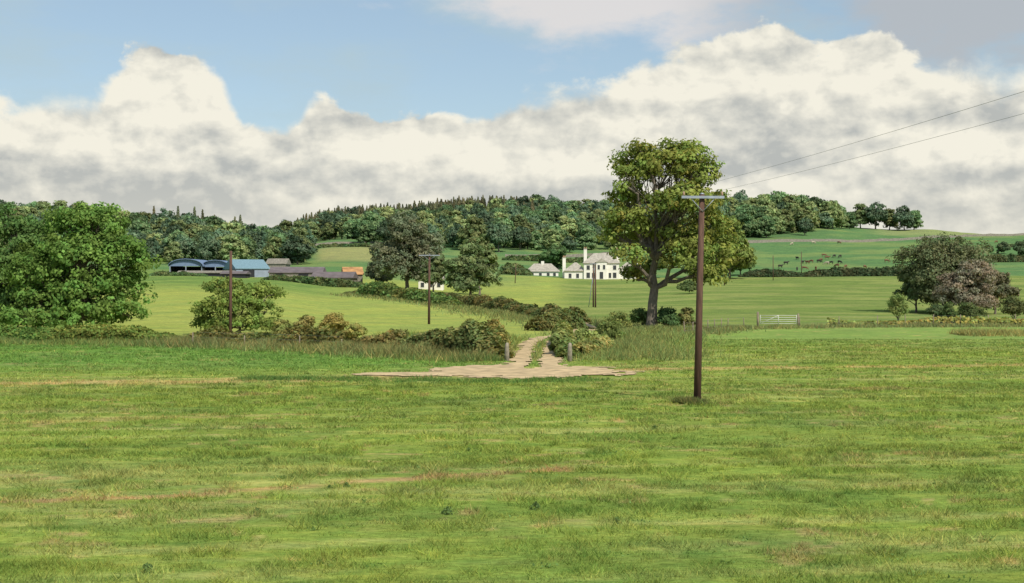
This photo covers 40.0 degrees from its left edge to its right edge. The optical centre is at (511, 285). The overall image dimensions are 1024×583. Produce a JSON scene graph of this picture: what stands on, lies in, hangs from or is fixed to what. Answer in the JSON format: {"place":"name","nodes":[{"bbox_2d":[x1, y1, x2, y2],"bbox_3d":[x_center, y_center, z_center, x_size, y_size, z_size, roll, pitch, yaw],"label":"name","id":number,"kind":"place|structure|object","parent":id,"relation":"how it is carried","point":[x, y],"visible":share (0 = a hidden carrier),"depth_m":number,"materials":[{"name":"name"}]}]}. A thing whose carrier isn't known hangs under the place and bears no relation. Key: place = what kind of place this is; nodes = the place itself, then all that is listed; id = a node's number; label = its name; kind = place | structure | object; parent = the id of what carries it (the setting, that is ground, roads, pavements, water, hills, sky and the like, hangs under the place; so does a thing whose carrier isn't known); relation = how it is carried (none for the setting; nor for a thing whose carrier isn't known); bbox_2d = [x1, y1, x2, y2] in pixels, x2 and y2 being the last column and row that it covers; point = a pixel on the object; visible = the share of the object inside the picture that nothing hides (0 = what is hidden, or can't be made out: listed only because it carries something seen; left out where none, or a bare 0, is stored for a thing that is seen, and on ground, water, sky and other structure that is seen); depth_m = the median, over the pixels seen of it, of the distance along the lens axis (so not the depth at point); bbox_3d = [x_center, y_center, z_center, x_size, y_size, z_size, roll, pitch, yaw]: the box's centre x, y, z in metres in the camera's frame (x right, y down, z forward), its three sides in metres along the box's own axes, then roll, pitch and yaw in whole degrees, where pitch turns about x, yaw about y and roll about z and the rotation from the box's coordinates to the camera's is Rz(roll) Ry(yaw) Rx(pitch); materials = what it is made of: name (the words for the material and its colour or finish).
{"place":"outdoors","nodes":[
{"label":"outdoors","id":0,"kind":"place"},
{"bbox_2d":[0,327,544,363],"bbox_3d":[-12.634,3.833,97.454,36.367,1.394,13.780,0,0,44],"label":"rough grass","id":1,"kind":"structure","parent":0,"point":[360,348],"depth_m":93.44,"materials":[{"name":"green plant"}]},
{"bbox_2d":[224,373,612,384],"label":"rough grass","id":2,"kind":"structure","parent":0,"point":[339,378],"depth_m":66.83,"materials":[{"name":"green plant"}]},
{"bbox_2d":[369,328,545,349],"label":"rough grass","id":3,"kind":"structure","parent":0,"point":[514,340],"depth_m":116.34,"materials":[{"name":"green plant"}]},
{"bbox_2d":[0,225,1023,582],"bbox_3d":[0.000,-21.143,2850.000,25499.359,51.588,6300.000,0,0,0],"label":"ground","id":4,"kind":"structure","parent":0,"point":[740,301],"depth_m":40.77,"materials":[{"name":"green plant"}]},
{"bbox_2d":[0,203,52,326],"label":"sycamore tree","id":5,"kind":"object","parent":4,"relation":"on","point":[16,229],"visible":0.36,"depth_m":132.60,"materials":[{"name":"green plant"}]},
{"bbox_2d":[0,199,96,207],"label":"woodland","id":6,"kind":"object","parent":4,"relation":"on","point":[56,203],"depth_m":770.72,"materials":[{"name":"green plant"}]},
{"bbox_2d":[0,200,165,326],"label":"sycamore tree","id":7,"kind":"object","parent":4,"relation":"on","point":[71,281],"visible":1,"depth_m":127.20,"materials":[{"name":"green plant"}]},
{"bbox_2d":[0,323,182,340],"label":"hedge","id":8,"kind":"object","parent":4,"relation":"on","point":[101,331],"visible":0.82,"depth_m":109.81,"materials":[{"name":"green plant"}]},
{"bbox_2d":[0,201,317,264],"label":"woodland","id":9,"kind":"object","parent":4,"relation":"on","point":[183,236],"visible":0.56,"depth_m":492.75,"materials":[{"name":"green plant"}]},
{"bbox_2d":[149,270,207,276],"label":"hedge","id":10,"kind":"object","parent":4,"relation":"on","point":[168,273],"visible":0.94,"depth_m":347.48,"materials":[{"name":"green plant"}]},
{"bbox_2d":[121,206,242,225],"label":"conifer plantation","id":11,"kind":"object","parent":4,"relation":"on","point":[194,214],"visible":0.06,"depth_m":702.02,"materials":[{"name":"green plant"}]},
{"bbox_2d":[168,259,214,271],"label":"dutch barn","id":12,"kind":"structure","parent":4,"relation":"on","point":[177,265],"depth_m":372.53,"materials":[{"name":"blue metal"}]},
{"bbox_2d":[178,271,221,276],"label":"lean to shed","id":13,"kind":"object","parent":4,"relation":"on","point":[212,273],"visible":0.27,"depth_m":358.00,"materials":[{"name":"metal"}]},
{"bbox_2d":[200,260,227,270],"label":"dutch barn","id":14,"kind":"structure","parent":4,"relation":"on","point":[218,265],"depth_m":374.20,"materials":[{"name":"blue metal"}]},
{"bbox_2d":[229,251,231,330],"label":"utility pole","id":15,"kind":"object","parent":4,"relation":"on","point":[230,293],"visible":0.79,"depth_m":116.90,"materials":[{"name":"brown wood"}]},
{"bbox_2d":[220,271,250,277],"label":"lean to shed","id":16,"kind":"object","parent":4,"relation":"on","point":[240,274],"visible":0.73,"depth_m":350.00,"materials":[{"name":"metal"}]},
{"bbox_2d":[187,276,288,331],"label":"hawthorn tree","id":17,"kind":"object","parent":4,"relation":"on","point":[253,317],"visible":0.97,"depth_m":121.80,"materials":[{"name":"green plant"}]},
{"bbox_2d":[223,259,269,276],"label":"cattle shed","id":18,"kind":"structure","parent":4,"relation":"on","point":[257,267],"depth_m":363.48,"materials":[{"name":"teal metal"}]},
{"bbox_2d":[184,324,356,345],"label":"hedge","id":19,"kind":"object","parent":4,"relation":"on","point":[317,333],"visible":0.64,"depth_m":100.14,"materials":[{"name":"green plant"}]},
{"bbox_2d":[266,259,290,267],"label":"stone barn","id":20,"kind":"structure","parent":4,"relation":"on","point":[270,263],"depth_m":400.56,"materials":[{"name":"beige stone"}]},
{"bbox_2d":[269,319,296,335],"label":"bush","id":21,"kind":"object","parent":4,"relation":"on","point":[281,324],"visible":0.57,"depth_m":118.52,"materials":[{"name":"green plant"}]},
{"bbox_2d":[268,267,326,276],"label":"machinery shed","id":22,"kind":"structure","parent":4,"relation":"on","point":[298,271],"depth_m":351.12,"materials":[{"name":"metal"}]},
{"bbox_2d":[292,314,315,327],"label":"bush","id":23,"kind":"object","parent":4,"relation":"on","point":[305,319],"visible":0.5,"depth_m":119.67,"materials":[{"name":"green plant"}]},
{"bbox_2d":[262,273,363,287],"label":"hedge","id":24,"kind":"object","parent":4,"relation":"on","point":[323,281],"visible":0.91,"depth_m":327.64,"materials":[{"name":"green plant"}]},
{"bbox_2d":[317,312,349,329],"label":"bush","id":25,"kind":"object","parent":4,"relation":"on","point":[335,320],"visible":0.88,"depth_m":117.37,"materials":[{"name":"green plant"}]},
{"bbox_2d":[311,272,358,281],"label":"stone byre","id":26,"kind":"structure","parent":4,"relation":"on","point":[345,275],"depth_m":343.17,"materials":[{"name":"grey stone"}]},
{"bbox_2d":[316,242,381,248],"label":"hedge","id":27,"kind":"object","parent":4,"relation":"on","point":[364,244],"visible":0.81,"depth_m":604.59,"materials":[{"name":"green plant"}]},
{"bbox_2d":[341,267,363,282],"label":"rusty shed","id":28,"kind":"structure","parent":4,"relation":"on","point":[359,271],"depth_m":349.40,"materials":[{"name":"metal"}]},
{"bbox_2d":[341,322,368,336],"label":"bush","id":29,"kind":"object","parent":4,"relation":"on","point":[357,329],"visible":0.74,"depth_m":115.52,"materials":[{"name":"green plant"}]},
{"bbox_2d":[355,220,376,242],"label":"oak tree","id":30,"kind":"object","parent":4,"relation":"on","point":[366,233],"visible":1,"depth_m":642.63,"materials":[{"name":"green plant"}]},
{"bbox_2d":[364,240,394,282],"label":"ash tree","id":31,"kind":"object","parent":4,"relation":"on","point":[371,275],"visible":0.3,"depth_m":342.97,"materials":[{"name":"green plant"}]},
{"bbox_2d":[375,220,392,241],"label":"oak tree","id":32,"kind":"object","parent":4,"relation":"on","point":[380,231],"visible":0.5,"depth_m":638.00,"materials":[{"name":"green plant"}]},
{"bbox_2d":[251,195,538,223],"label":"conifer plantation","id":33,"kind":"object","parent":4,"relation":"on","point":[432,206],"visible":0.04,"depth_m":928.44,"materials":[{"name":"green plant"}]},
{"bbox_2d":[367,209,446,288],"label":"ash tree","id":34,"kind":"object","parent":4,"relation":"on","point":[410,240],"visible":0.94,"depth_m":326.08,"materials":[{"name":"green plant"}]},
{"bbox_2d":[354,281,464,304],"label":"hedge","id":35,"kind":"object","parent":4,"relation":"on","point":[388,289],"visible":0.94,"depth_m":261.44,"materials":[{"name":"green plant"}]},
{"bbox_2d":[419,253,439,323],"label":"utility pole","id":36,"kind":"object","parent":4,"relation":"on","point":[429,255],"visible":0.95,"depth_m":160.88,"materials":[{"name":"brown wood"}]},
{"bbox_2d":[418,274,444,289],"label":"cottage","id":37,"kind":"structure","parent":4,"relation":"on","point":[423,285],"depth_m":345.00,"materials":[{"name":"paint"}]},
{"bbox_2d":[418,254,447,291],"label":"sycamore tree","id":38,"kind":"object","parent":4,"relation":"on","point":[438,271],"visible":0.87,"depth_m":320.22,"materials":[{"name":"green plant"}]},
{"bbox_2d":[352,318,514,358],"bbox_3d":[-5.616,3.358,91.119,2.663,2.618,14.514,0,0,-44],"label":"hedge","id":39,"kind":"object","parent":4,"relation":"on","point":[465,336],"visible":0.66,"depth_m":87.93,"materials":[{"name":"green plant"}]},
{"bbox_2d":[342,290,591,323],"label":"hedge","id":40,"kind":"object","parent":4,"relation":"on","point":[501,302],"visible":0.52,"depth_m":217.06,"materials":[{"name":"green plant"}]},
{"bbox_2d":[456,216,489,248],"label":"oak tree","id":41,"kind":"object","parent":4,"relation":"on","point":[474,225],"visible":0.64,"depth_m":637.48,"materials":[{"name":"green plant"}]},
{"bbox_2d":[443,242,503,294],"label":"sycamore tree","id":42,"kind":"object","parent":4,"relation":"on","point":[462,276],"visible":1,"depth_m":297.31,"materials":[{"name":"green plant"}]},
{"bbox_2d":[458,233,500,294],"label":"ash tree","id":43,"kind":"object","parent":4,"relation":"on","point":[490,255],"visible":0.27,"depth_m":316.53,"materials":[{"name":"green plant"}]},
{"bbox_2d":[486,223,512,251],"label":"oak tree","id":44,"kind":"object","parent":4,"relation":"on","point":[496,235],"visible":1,"depth_m":627.42,"materials":[{"name":"green plant"}]},
{"bbox_2d":[0,363,1023,581],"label":"field weeds","id":45,"kind":"object","parent":4,"relation":"on","point":[445,445],"visible":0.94,"depth_m":39.96,"materials":[{"name":"green plant"}]},
{"bbox_2d":[499,262,532,275],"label":"hedge","id":46,"kind":"object","parent":4,"relation":"on","point":[521,269],"visible":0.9,"depth_m":466.75,"materials":[{"name":"green plant"}]},
{"bbox_2d":[330,291,705,331],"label":"hedge","id":47,"kind":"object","parent":4,"relation":"on","point":[504,314],"depth_m":212.78,"materials":[{"name":"green plant"}]},
{"bbox_2d":[510,225,532,249],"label":"oak tree","id":48,"kind":"object","parent":4,"relation":"on","point":[519,235],"visible":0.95,"depth_m":643.21,"materials":[{"name":"green plant"}]},
{"bbox_2d":[528,261,559,275],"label":"cottage","id":49,"kind":"structure","parent":4,"relation":"on","point":[542,269],"depth_m":470.35,"materials":[{"name":"stone"}]},
{"bbox_2d":[501,254,587,262],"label":"hedge","id":50,"kind":"object","parent":4,"relation":"on","point":[535,258],"visible":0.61,"depth_m":558.06,"materials":[{"name":"green plant"}]},
{"bbox_2d":[537,244,566,269],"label":"oak tree","id":51,"kind":"object","parent":4,"relation":"on","point":[553,254],"visible":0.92,"depth_m":496.30,"materials":[{"name":"green plant"}]},
{"bbox_2d":[542,228,563,247],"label":"oak tree","id":52,"kind":"object","parent":4,"relation":"on","point":[552,237],"visible":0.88,"depth_m":647.83,"materials":[{"name":"green plant"}]},
{"bbox_2d":[524,308,587,330],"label":"hedge","id":53,"kind":"object","parent":4,"relation":"on","point":[548,320],"visible":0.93,"depth_m":142.90,"materials":[{"name":"green plant"}]},
{"bbox_2d":[266,189,848,249],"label":"woodland","id":54,"kind":"object","parent":4,"relation":"on","point":[577,221],"visible":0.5,"depth_m":768.40,"materials":[{"name":"green plant"}]},
{"bbox_2d":[547,330,568,350],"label":"bush","id":55,"kind":"object","parent":4,"relation":"on","point":[556,337],"visible":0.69,"depth_m":91.68,"materials":[{"name":"green plant"}]},
{"bbox_2d":[551,319,581,357],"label":"bush","id":56,"kind":"object","parent":4,"relation":"on","point":[562,345],"visible":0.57,"depth_m":90.43,"materials":[{"name":"green plant"}]},
{"bbox_2d":[561,235,577,252],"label":"oak tree","id":57,"kind":"object","parent":4,"relation":"on","point":[568,243],"visible":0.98,"depth_m":643.69,"materials":[{"name":"green plant"}]},
{"bbox_2d":[505,250,645,256],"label":"dry stone wall","id":58,"kind":"structure","parent":4,"relation":"on","point":[577,255],"depth_m":599.31,"materials":[{"name":"grey stone"}]},
{"bbox_2d":[574,328,607,341],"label":"bush","id":59,"kind":"object","parent":4,"relation":"on","point":[583,334],"visible":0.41,"depth_m":97.66,"materials":[{"name":"green plant"}]},
{"bbox_2d":[572,335,615,357],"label":"bush","id":60,"kind":"object","parent":4,"relation":"on","point":[595,343],"visible":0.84,"depth_m":92.37,"materials":[{"name":"green plant"}]},
{"bbox_2d":[562,247,637,278],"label":"farmhouse","id":61,"kind":"object","parent":4,"relation":"on","point":[577,271],"visible":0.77,"depth_m":448.35,"materials":[{"name":"paint"}]},
{"bbox_2d":[595,320,626,338],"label":"bush","id":62,"kind":"object","parent":4,"relation":"on","point":[610,328],"visible":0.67,"depth_m":111.45,"materials":[{"name":"green plant"}]},
{"bbox_2d":[418,324,805,360],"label":"rough grass","id":63,"kind":"structure","parent":4,"relation":"on","point":[640,340],"depth_m":98.34,"materials":[{"name":"green plant"}]},
{"bbox_2d":[599,311,632,327],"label":"bush","id":64,"kind":"object","parent":4,"relation":"on","point":[620,317],"visible":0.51,"depth_m":139.46,"materials":[{"name":"green plant"}]},
{"bbox_2d":[629,308,646,324],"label":"bush","id":65,"kind":"object","parent":4,"relation":"on","point":[638,315],"visible":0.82,"depth_m":147.25,"materials":[{"name":"green plant"}]},
{"bbox_2d":[640,254,667,273],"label":"oak tree","id":66,"kind":"object","parent":4,"relation":"on","point":[649,262],"visible":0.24,"depth_m":452.29,"materials":[{"name":"green plant"}]},
{"bbox_2d":[593,136,745,326],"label":"oak tree","id":67,"kind":"object","parent":4,"relation":"on","point":[682,158],"visible":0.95,"depth_m":144.88,"materials":[{"name":"green plant"}]},
{"bbox_2d":[657,306,681,326],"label":"bush","id":68,"kind":"object","parent":4,"relation":"on","point":[667,316],"visible":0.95,"depth_m":145.38,"materials":[{"name":"green plant"}]},
{"bbox_2d":[676,280,696,291],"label":"bush","id":69,"kind":"object","parent":4,"relation":"on","point":[685,285],"visible":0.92,"depth_m":328.80,"materials":[{"name":"green plant"}]},
{"bbox_2d":[678,307,695,326],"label":"bush","id":70,"kind":"object","parent":4,"relation":"on","point":[686,316],"visible":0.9,"depth_m":146.70,"materials":[{"name":"green plant"}]},
{"bbox_2d":[668,393,724,405],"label":"rough grass","id":71,"kind":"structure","parent":4,"relation":"on","point":[681,399],"depth_m":53.77,"materials":[{"name":"green plant"}]},
{"bbox_2d":[681,191,723,397],"bbox_3d":[7.367,0.677,54.481,1.660,8.653,0.364,0,0,-4],"label":"utility pole","id":72,"kind":"object","parent":4,"relation":"on","point":[701,197],"visible":0.92,"depth_m":54.40,"materials":[{"name":"brown wood"}]},
{"bbox_2d":[693,91,1023,187],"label":"power line","id":73,"kind":"object","parent":72,"relation":"attached to","point":[875,136],"visible":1,"depth_m":33.22,"materials":[{"name":"metal"}]},
{"bbox_2d":[710,215,757,277],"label":"oak tree","id":74,"kind":"object","parent":4,"relation":"on","point":[750,259],"visible":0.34,"depth_m":438.00,"materials":[{"name":"green plant"}]},
{"bbox_2d":[756,215,776,237],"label":"oak tree","id":75,"kind":"object","parent":4,"relation":"on","point":[766,228],"visible":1,"depth_m":742.48,"materials":[{"name":"green plant"}]},
{"bbox_2d":[757,312,798,325],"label":"field gate","id":76,"kind":"structure","parent":4,"relation":"on","point":[796,319],"depth_m":154.98,"materials":[{"name":"grey metal"}]},
{"bbox_2d":[797,217,813,235],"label":"oak tree","id":77,"kind":"object","parent":4,"relation":"on","point":[803,225],"visible":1,"depth_m":758.17,"materials":[{"name":"green plant"}]},
{"bbox_2d":[738,266,904,276],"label":"hedge","id":78,"kind":"object","parent":4,"relation":"on","point":[853,271],"visible":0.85,"depth_m":454.77,"materials":[{"name":"green plant"}]},
{"bbox_2d":[821,212,833,228],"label":"oak tree","id":79,"kind":"object","parent":4,"relation":"on","point":[826,220],"visible":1,"depth_m":798.20,"materials":[{"name":"green plant"}]},
{"bbox_2d":[844,211,858,228],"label":"oak tree","id":80,"kind":"object","parent":4,"relation":"on","point":[852,221],"visible":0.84,"depth_m":832.45,"materials":[{"name":"green plant"}]},
{"bbox_2d":[853,203,869,227],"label":"oak tree","id":81,"kind":"object","parent":4,"relation":"on","point":[861,216],"visible":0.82,"depth_m":845.94,"materials":[{"name":"green plant"}]},
{"bbox_2d":[864,201,888,228],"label":"oak tree","id":82,"kind":"object","parent":4,"relation":"on","point":[877,212],"visible":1,"depth_m":841.48,"materials":[{"name":"green plant"}]},
{"bbox_2d":[748,233,1023,242],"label":"dry stone wall","id":83,"kind":"structure","parent":4,"relation":"on","point":[841,240],"depth_m":728.68,"materials":[{"name":"grey stone"}]},
{"bbox_2d":[879,208,900,229],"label":"oak tree","id":84,"kind":"object","parent":4,"relation":"on","point":[890,222],"visible":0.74,"depth_m":847.60,"materials":[{"name":"green plant"}]},
{"bbox_2d":[884,292,909,320],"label":"bush","id":85,"kind":"object","parent":4,"relation":"on","point":[897,306],"visible":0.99,"depth_m":167.39,"materials":[{"name":"green plant"}]},
{"bbox_2d":[892,205,915,230],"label":"oak tree","id":86,"kind":"object","parent":4,"relation":"on","point":[903,217],"visible":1,"depth_m":832.79,"materials":[{"name":"green plant"}]},
{"bbox_2d":[892,268,930,312],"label":"hawthorn tree","id":87,"kind":"object","parent":4,"relation":"on","point":[907,287],"visible":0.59,"depth_m":212.09,"materials":[{"name":"green plant"}]},
{"bbox_2d":[799,314,1023,325],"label":"wire fence","id":88,"kind":"object","parent":4,"relation":"on","point":[1015,315],"visible":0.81,"depth_m":156.07,"materials":[{"name":"brown wood"}]},
{"bbox_2d":[907,210,923,229],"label":"oak tree","id":89,"kind":"object","parent":4,"relation":"on","point":[917,217],"visible":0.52,"depth_m":839.33,"materials":[{"name":"green plant"}]},
{"bbox_2d":[827,315,1023,324],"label":"hedge","id":90,"kind":"object","parent":4,"relation":"on","point":[942,319],"visible":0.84,"depth_m":157.05,"materials":[{"name":"green plant"}]},
{"bbox_2d":[925,303,943,316],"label":"bush","id":91,"kind":"object","parent":4,"relation":"on","point":[935,309],"visible":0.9,"depth_m":184.44,"materials":[{"name":"green plant"}]},
{"bbox_2d":[886,231,998,305],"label":"hawthorn tree","id":92,"kind":"object","parent":4,"relation":"on","point":[932,258],"visible":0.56,"depth_m":209.55,"materials":[{"name":"green plant"}]},
{"bbox_2d":[942,302,958,317],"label":"bush","id":93,"kind":"object","parent":4,"relation":"on","point":[948,310],"visible":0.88,"depth_m":169.56,"materials":[{"name":"green plant"}]},
{"bbox_2d":[930,258,1001,309],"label":"hawthorn tree","id":94,"kind":"object","parent":4,"relation":"on","point":[971,281],"visible":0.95,"depth_m":200.84,"materials":[{"name":"plant"}]},
{"bbox_2d":[913,253,1023,262],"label":"hedge","id":95,"kind":"object","parent":4,"relation":"on","point":[1011,257],"visible":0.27,"depth_m":545.02,"materials":[{"name":"green plant"}]},
{"bbox_2d":[956,302,987,317],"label":"bush","id":96,"kind":"object","parent":4,"relation":"on","point":[965,309],"visible":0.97,"depth_m":164.53,"materials":[{"name":"green plant"}]},
{"bbox_2d":[978,270,1021,313],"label":"hawthorn tree","id":97,"kind":"object","parent":4,"relation":"on","point":[1004,289],"visible":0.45,"depth_m":204.80,"materials":[{"name":"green plant"}]},
{"bbox_2d":[995,241,1010,253],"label":"bush","id":98,"kind":"object","parent":4,"relation":"on","point":[1002,246],"visible":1,"depth_m":598.47,"materials":[{"name":"green plant"}]},
{"bbox_2d":[996,295,1023,318],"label":"bush","id":99,"kind":"object","parent":4,"relation":"on","point":[1012,305],"visible":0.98,"depth_m":159.31,"materials":[{"name":"green plant"}]},
{"bbox_2d":[1013,240,1023,254],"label":"bush","id":100,"kind":"object","parent":4,"relation":"on","point":[1019,246],"visible":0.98,"depth_m":588.30,"materials":[{"name":"green plant"}]},
{"bbox_2d":[0,0,1023,233],"label":"sky","id":101,"kind":"structure","parent":0,"point":[266,112],"materials":[{"name":"white"}]},
{"bbox_2d":[659,320,1023,335],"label":"rough grass","id":102,"kind":"structure","parent":0,"point":[847,325],"depth_m":149.66,"materials":[{"name":"green plant"}]},
{"bbox_2d":[947,325,1023,336],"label":"rough grass","id":103,"kind":"structure","parent":0,"point":[976,332],"depth_m":126.60,"materials":[{"name":"green plant"}]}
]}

